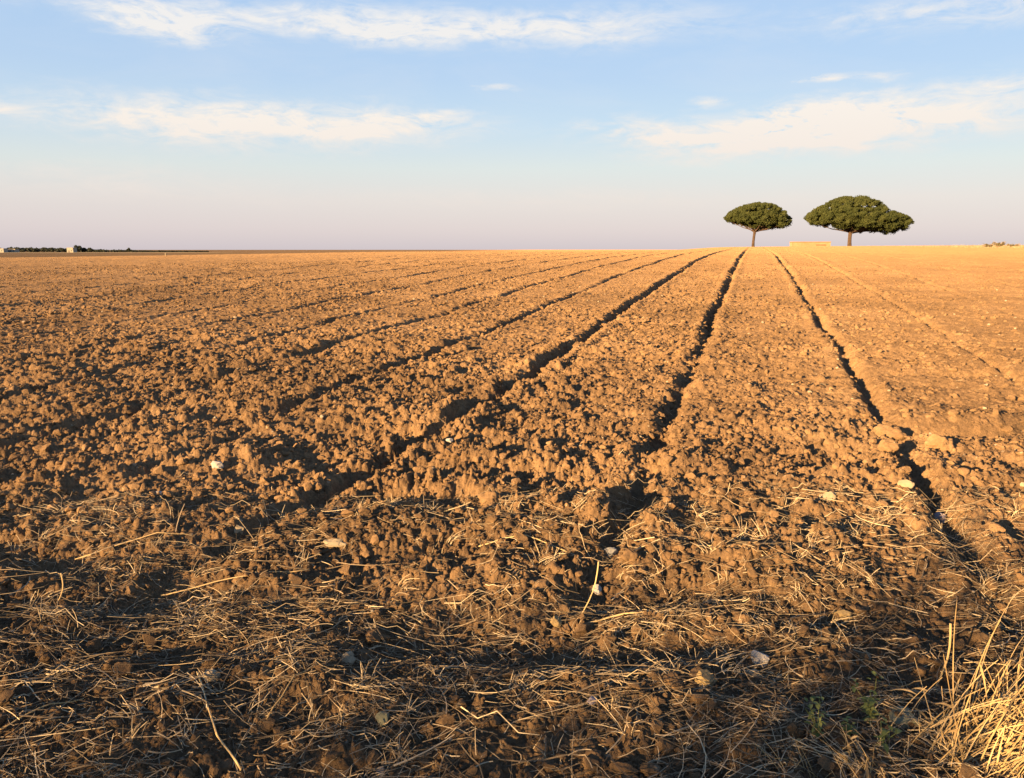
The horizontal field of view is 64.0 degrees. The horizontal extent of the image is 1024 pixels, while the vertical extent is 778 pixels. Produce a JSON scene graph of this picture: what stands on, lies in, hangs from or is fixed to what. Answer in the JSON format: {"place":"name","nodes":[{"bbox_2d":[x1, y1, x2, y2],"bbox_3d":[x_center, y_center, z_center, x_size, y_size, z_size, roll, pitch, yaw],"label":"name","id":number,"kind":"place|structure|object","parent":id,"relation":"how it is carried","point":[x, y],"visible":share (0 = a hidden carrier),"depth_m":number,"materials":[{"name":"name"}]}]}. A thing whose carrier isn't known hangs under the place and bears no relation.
{"place":"outdoors","nodes":[
{"label":"outdoors","id":0,"kind":"place"},
{"bbox_2d":[0,245,1023,777],"bbox_3d":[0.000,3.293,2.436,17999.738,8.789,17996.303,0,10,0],"label":"ground","id":1,"kind":"structure","parent":0,"point":[1006,259],"depth_m":5.35,"materials":[{"name":"soil"}]},
{"bbox_2d":[0,248,7,251],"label":"farm shed","id":2,"kind":"structure","parent":1,"relation":"on","point":[3,249],"depth_m":779.64,"materials":[{"name":"paint"}]},
{"bbox_2d":[8,249,19,251],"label":"farm shed","id":3,"kind":"structure","parent":1,"relation":"on","point":[13,250],"depth_m":788.97,"materials":[{"name":"paint"}]},
{"bbox_2d":[0,698,83,729],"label":"straw stalk","id":4,"kind":"object","parent":1,"relation":"on","point":[37,709],"visible":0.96,"depth_m":2.60,"materials":[{"name":"beige plant"}]},
{"bbox_2d":[58,573,63,601],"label":"straw stalk","id":5,"kind":"object","parent":1,"relation":"on","point":[62,586],"visible":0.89,"depth_m":3.40,"materials":[{"name":"beige plant"}]},
{"bbox_2d":[67,248,76,251],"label":"farmhouse","id":6,"kind":"object","parent":1,"relation":"on","point":[71,249],"visible":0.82,"depth_m":769.23,"materials":[{"name":"paint"}]},
{"bbox_2d":[74,245,82,250],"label":"tree","id":7,"kind":"object","parent":1,"relation":"on","point":[80,248],"visible":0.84,"depth_m":786.85,"materials":[{"name":"green plant"}]},
{"bbox_2d":[0,246,208,251],"bbox_3d":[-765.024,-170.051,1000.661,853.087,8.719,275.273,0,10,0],"label":"woodland","id":8,"kind":"object","parent":1,"relation":"on","point":[36,249],"visible":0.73,"depth_m":892.00,"materials":[{"name":"green plant"}]},
{"bbox_2d":[75,532,191,559],"bbox_3d":[-1.852,0.763,4.027,0.534,0.086,0.052,-3,10,-16],"label":"straw stalk","id":9,"kind":"object","parent":1,"relation":"on","point":[135,539],"visible":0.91,"depth_m":4.04,"materials":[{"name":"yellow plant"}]},
{"bbox_2d":[178,591,191,600],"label":"soil clod","id":10,"kind":"object","parent":1,"relation":"on","point":[185,594],"visible":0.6,"depth_m":3.63,"materials":[{"name":"brown soil"}]},
{"bbox_2d":[202,669,220,681],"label":"stone","id":11,"kind":"object","parent":1,"relation":"on","point":[207,673],"visible":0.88,"depth_m":2.84,"materials":[{"name":"beige stone"}]},
{"bbox_2d":[211,461,223,468],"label":"stone","id":12,"kind":"object","parent":1,"relation":"on","point":[217,464],"visible":1,"depth_m":5.23,"materials":[{"name":"beige stone"}]},
{"bbox_2d":[196,671,241,770],"bbox_3d":[-0.957,1.052,2.614,0.037,0.069,0.540,-6,12,-33],"label":"straw stalk","id":13,"kind":"object","parent":1,"relation":"on","point":[229,751],"visible":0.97,"depth_m":2.50,"materials":[{"name":"beige plant"}]},
{"bbox_2d":[161,569,308,595],"bbox_3d":[-1.231,0.860,3.662,0.633,0.064,0.016,-3,10,-15],"label":"straw stalk","id":14,"kind":"object","parent":1,"relation":"on","point":[222,580],"visible":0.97,"depth_m":3.63,"materials":[{"name":"beige plant"}]},
{"bbox_2d":[234,525,243,533],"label":"stone","id":15,"kind":"object","parent":1,"relation":"on","point":[238,528],"visible":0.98,"depth_m":4.19,"materials":[{"name":"beige stone"}]},
{"bbox_2d":[266,661,321,718],"bbox_3d":[-0.730,0.993,2.779,0.012,0.054,0.380,3,10,16],"label":"straw stalk","id":16,"kind":"object","parent":1,"relation":"on","point":[286,689],"visible":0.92,"depth_m":2.71,"materials":[{"name":"beige plant"}]},
{"bbox_2d":[323,538,346,546],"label":"stone","id":17,"kind":"object","parent":1,"relation":"on","point":[332,542],"visible":1,"depth_m":3.99,"materials":[{"name":"beige stone"}]},
{"bbox_2d":[341,651,355,665],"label":"stone","id":18,"kind":"object","parent":1,"relation":"on","point":[351,658],"visible":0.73,"depth_m":3.00,"materials":[{"name":"beige stone"}]},
{"bbox_2d":[376,767,383,775],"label":"stone","id":19,"kind":"object","parent":1,"relation":"on","point":[380,770],"visible":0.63,"depth_m":2.40,"materials":[{"name":"grey stone"}]},
{"bbox_2d":[376,711,388,726],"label":"stone","id":20,"kind":"object","parent":1,"relation":"on","point":[382,717],"visible":0.99,"depth_m":2.58,"materials":[{"name":"beige stone"}]},
{"bbox_2d":[441,398,454,406],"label":"soil clod","id":21,"kind":"object","parent":1,"relation":"on","point":[451,401],"visible":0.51,"depth_m":6.73,"materials":[{"name":"brown soil"}]},
{"bbox_2d":[477,490,503,505],"bbox_3d":[-0.118,0.625,4.591,0.151,0.118,0.138,2,10,10],"label":"soil clod","id":22,"kind":"object","parent":1,"relation":"on","point":[485,498],"visible":0.73,"depth_m":4.56,"materials":[{"name":"brown soil"}]},
{"bbox_2d":[0,260,1023,777],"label":"soil clods","id":23,"kind":"object","parent":1,"relation":"on","point":[448,720],"visible":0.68,"depth_m":4.35,"materials":[{"name":"brown soil"}]},
{"bbox_2d":[0,355,1023,777],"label":"straw litter","id":24,"kind":"object","parent":1,"relation":"on","point":[626,673],"visible":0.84,"depth_m":2.99,"materials":[{"name":"beige plant"}]},
{"bbox_2d":[5,282,1023,777],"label":"pebbles","id":25,"kind":"object","parent":1,"relation":"on","point":[555,520],"visible":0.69,"depth_m":6.46,"materials":[{"name":"stone"}]},
{"bbox_2d":[479,534,574,554],"bbox_3d":[0.078,0.748,3.960,0.475,0.062,0.087,2,10,10],"label":"straw stalk","id":26,"kind":"object","parent":1,"relation":"on","point":[526,535],"visible":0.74,"depth_m":3.97,"materials":[{"name":"beige plant"}]},
{"bbox_2d":[550,615,561,627],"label":"stone","id":27,"kind":"object","parent":1,"relation":"on","point":[557,621],"visible":0.99,"depth_m":3.31,"materials":[{"name":"stone"}]},
{"bbox_2d":[561,623,570,634],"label":"stone","id":28,"kind":"object","parent":1,"relation":"on","point":[566,629],"visible":0.95,"depth_m":3.31,"materials":[{"name":"stone"}]},
{"bbox_2d":[582,561,598,613],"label":"straw stalk","id":29,"kind":"object","parent":1,"relation":"on","point":[593,587],"visible":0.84,"depth_m":3.39,"materials":[{"name":"beige plant"}]},
{"bbox_2d":[587,696,596,705],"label":"stone","id":30,"kind":"object","parent":1,"relation":"on","point":[593,699],"visible":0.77,"depth_m":2.66,"materials":[{"name":"white stone"}]},
{"bbox_2d":[592,584,601,594],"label":"stone","id":31,"kind":"object","parent":1,"relation":"on","point":[597,589],"visible":0.92,"depth_m":3.67,"materials":[{"name":"white stone"}]},
{"bbox_2d":[604,547,617,556],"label":"stone","id":32,"kind":"object","parent":1,"relation":"on","point":[610,551],"visible":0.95,"depth_m":3.98,"materials":[{"name":"beige stone"}]},
{"bbox_2d":[589,610,649,622],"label":"straw stalk","id":33,"kind":"object","parent":1,"relation":"on","point":[614,616],"visible":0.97,"depth_m":3.36,"materials":[{"name":"beige plant"}]},
{"bbox_2d":[620,548,639,563],"bbox_3d":[0.557,0.788,3.854,0.098,0.070,0.083,-3,10,-18],"label":"soil clod","id":34,"kind":"object","parent":1,"relation":"on","point":[630,556],"visible":0.98,"depth_m":3.83,"materials":[{"name":"brown soil"}]},
{"bbox_2d":[694,669,715,687],"bbox_3d":[0.665,0.993,2.809,0.065,0.060,0.071,9,13,44],"label":"stone","id":35,"kind":"object","parent":1,"relation":"on","point":[706,676],"visible":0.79,"depth_m":2.79,"materials":[{"name":"beige stone"}]},
{"bbox_2d":[746,669,759,677],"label":"stone","id":36,"kind":"object","parent":1,"relation":"on","point":[750,671],"visible":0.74,"depth_m":2.91,"materials":[{"name":"beige stone"}]},
{"bbox_2d":[723,201,792,246],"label":"pine tree","id":37,"kind":"object","parent":1,"relation":"on","point":[758,216],"visible":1,"depth_m":134.69,"materials":[{"name":"green plant"}]},
{"bbox_2d":[751,650,769,667],"bbox_3d":[0.912,0.992,3.002,0.053,0.067,0.070,-8,12,-38],"label":"stone","id":38,"kind":"object","parent":1,"relation":"on","point":[758,655],"visible":0.84,"depth_m":2.98,"materials":[{"name":"grey stone"}]},
{"bbox_2d":[756,734,834,777],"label":"grass tuft","id":39,"kind":"object","parent":1,"relation":"on","point":[798,739],"visible":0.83,"depth_m":2.38,"materials":[{"name":"beige plant"}]},
{"bbox_2d":[789,242,830,245],"bbox_3d":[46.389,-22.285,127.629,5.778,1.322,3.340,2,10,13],"label":"building","id":40,"kind":"structure","parent":1,"relation":"on","point":[810,243],"depth_m":126.07,"materials":[{"name":"stone"}]},
{"bbox_2d":[804,696,828,740],"bbox_3d":[0.931,1.009,2.496,0.108,0.139,0.085,-9,13,-44],"label":"weed","id":41,"kind":"object","parent":1,"relation":"on","point":[810,716],"visible":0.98,"depth_m":2.49,"materials":[{"name":"green plant"}]},
{"bbox_2d":[819,491,835,501],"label":"stone","id":42,"kind":"object","parent":1,"relation":"on","point":[830,495],"visible":0.81,"depth_m":4.63,"materials":[{"name":"beige stone"}]},
{"bbox_2d":[833,609,851,620],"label":"stone","id":43,"kind":"object","parent":1,"relation":"on","point":[842,613],"visible":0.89,"depth_m":3.33,"materials":[{"name":"beige stone"}]},
{"bbox_2d":[840,716,859,735],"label":"weed","id":44,"kind":"object","parent":1,"relation":"on","point":[849,727],"visible":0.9,"depth_m":2.49,"materials":[{"name":"green plant"}]},
{"bbox_2d":[810,721,895,777],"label":"grass tuft","id":45,"kind":"object","parent":1,"relation":"on","point":[848,746],"visible":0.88,"depth_m":2.37,"materials":[{"name":"beige plant"}]},
{"bbox_2d":[803,195,913,245],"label":"pine tree","id":46,"kind":"object","parent":1,"relation":"on","point":[850,215],"visible":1,"depth_m":138.83,"materials":[{"name":"green plant"}]},
{"bbox_2d":[850,671,883,726],"bbox_3d":[1.114,0.994,2.579,0.096,0.156,0.167,4,10,22],"label":"weed","id":47,"kind":"object","parent":1,"relation":"on","point":[868,708],"visible":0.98,"depth_m":2.57,"materials":[{"name":"green plant"}]},
{"bbox_2d":[874,717,901,753],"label":"weed","id":48,"kind":"object","parent":1,"relation":"on","point":[884,732],"visible":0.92,"depth_m":2.44,"materials":[{"name":"green plant"}]},
{"bbox_2d":[877,439,898,453],"bbox_3d":[2.538,0.397,5.532,0.139,0.111,0.126,2,10,11],"label":"soil clod","id":49,"kind":"object","parent":1,"relation":"on","point":[888,445],"visible":0.84,"depth_m":5.50,"materials":[{"name":"brown soil"}]},
{"bbox_2d":[871,423,906,439],"bbox_3d":[2.843,0.344,6.204,0.272,0.150,0.208,0,10,1],"label":"soil clod","id":50,"kind":"object","parent":1,"relation":"on","point":[888,431],"visible":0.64,"depth_m":6.14,"materials":[{"name":"brown soil"}]},
{"bbox_2d":[870,677,931,687],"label":"straw stalk","id":51,"kind":"object","parent":1,"relation":"on","point":[903,685],"visible":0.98,"depth_m":2.81,"materials":[{"name":"brown plant"}]},
{"bbox_2d":[888,706,919,728],"bbox_3d":[1.238,1.042,2.602,0.098,0.057,0.082,1,10,7],"label":"stone","id":52,"kind":"object","parent":1,"relation":"on","point":[900,720],"visible":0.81,"depth_m":2.58,"materials":[{"name":"grey stone"}]},
{"bbox_2d":[897,480,914,488],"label":"stone","id":53,"kind":"object","parent":1,"relation":"on","point":[907,483],"visible":1,"depth_m":4.80,"materials":[{"name":"beige stone"}]},
{"bbox_2d":[924,433,953,451],"bbox_3d":[3.034,0.387,5.845,0.214,0.145,0.180,-2,10,-12],"label":"soil clod","id":54,"kind":"object","parent":1,"relation":"on","point":[938,442],"visible":0.86,"depth_m":5.79,"materials":[{"name":"brown soil"}]},
{"bbox_2d":[934,512,945,524],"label":"stone","id":55,"kind":"object","parent":1,"relation":"on","point":[941,517],"visible":0.7,"depth_m":4.57,"materials":[{"name":"grey stone"}]},
{"bbox_2d":[935,623,951,687],"bbox_3d":[1.501,0.936,2.855,0.048,0.253,0.008,0,10,0],"label":"straw stalk","id":56,"kind":"object","parent":1,"relation":"on","point":[950,637],"visible":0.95,"depth_m":2.85,"materials":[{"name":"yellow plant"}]},
{"bbox_2d":[879,601,1023,777],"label":"grass tuft","id":57,"kind":"object","parent":1,"relation":"on","point":[997,726],"visible":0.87,"depth_m":2.50,"materials":[{"name":"beige plant"}]},
{"bbox_2d":[909,686,1023,776],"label":"grass tuft","id":58,"kind":"object","parent":1,"relation":"on","point":[951,730],"visible":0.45,"depth_m":2.49,"materials":[{"name":"beige plant"}]},
{"bbox_2d":[992,241,1005,246],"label":"dry bush","id":59,"kind":"object","parent":1,"relation":"on","point":[998,244],"visible":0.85,"depth_m":64.90,"materials":[{"name":"plant"}]},
{"bbox_2d":[0,0,1023,249],"label":"sky","id":60,"kind":"structure","parent":0,"point":[125,124],"materials":[{"name":"blue"}]},
{"bbox_2d":[904,244,1023,247],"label":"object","id":61,"kind":"structure","parent":0,"point":[972,246],"depth_m":65.18,"materials":[{"name":"plant"}]}
]}

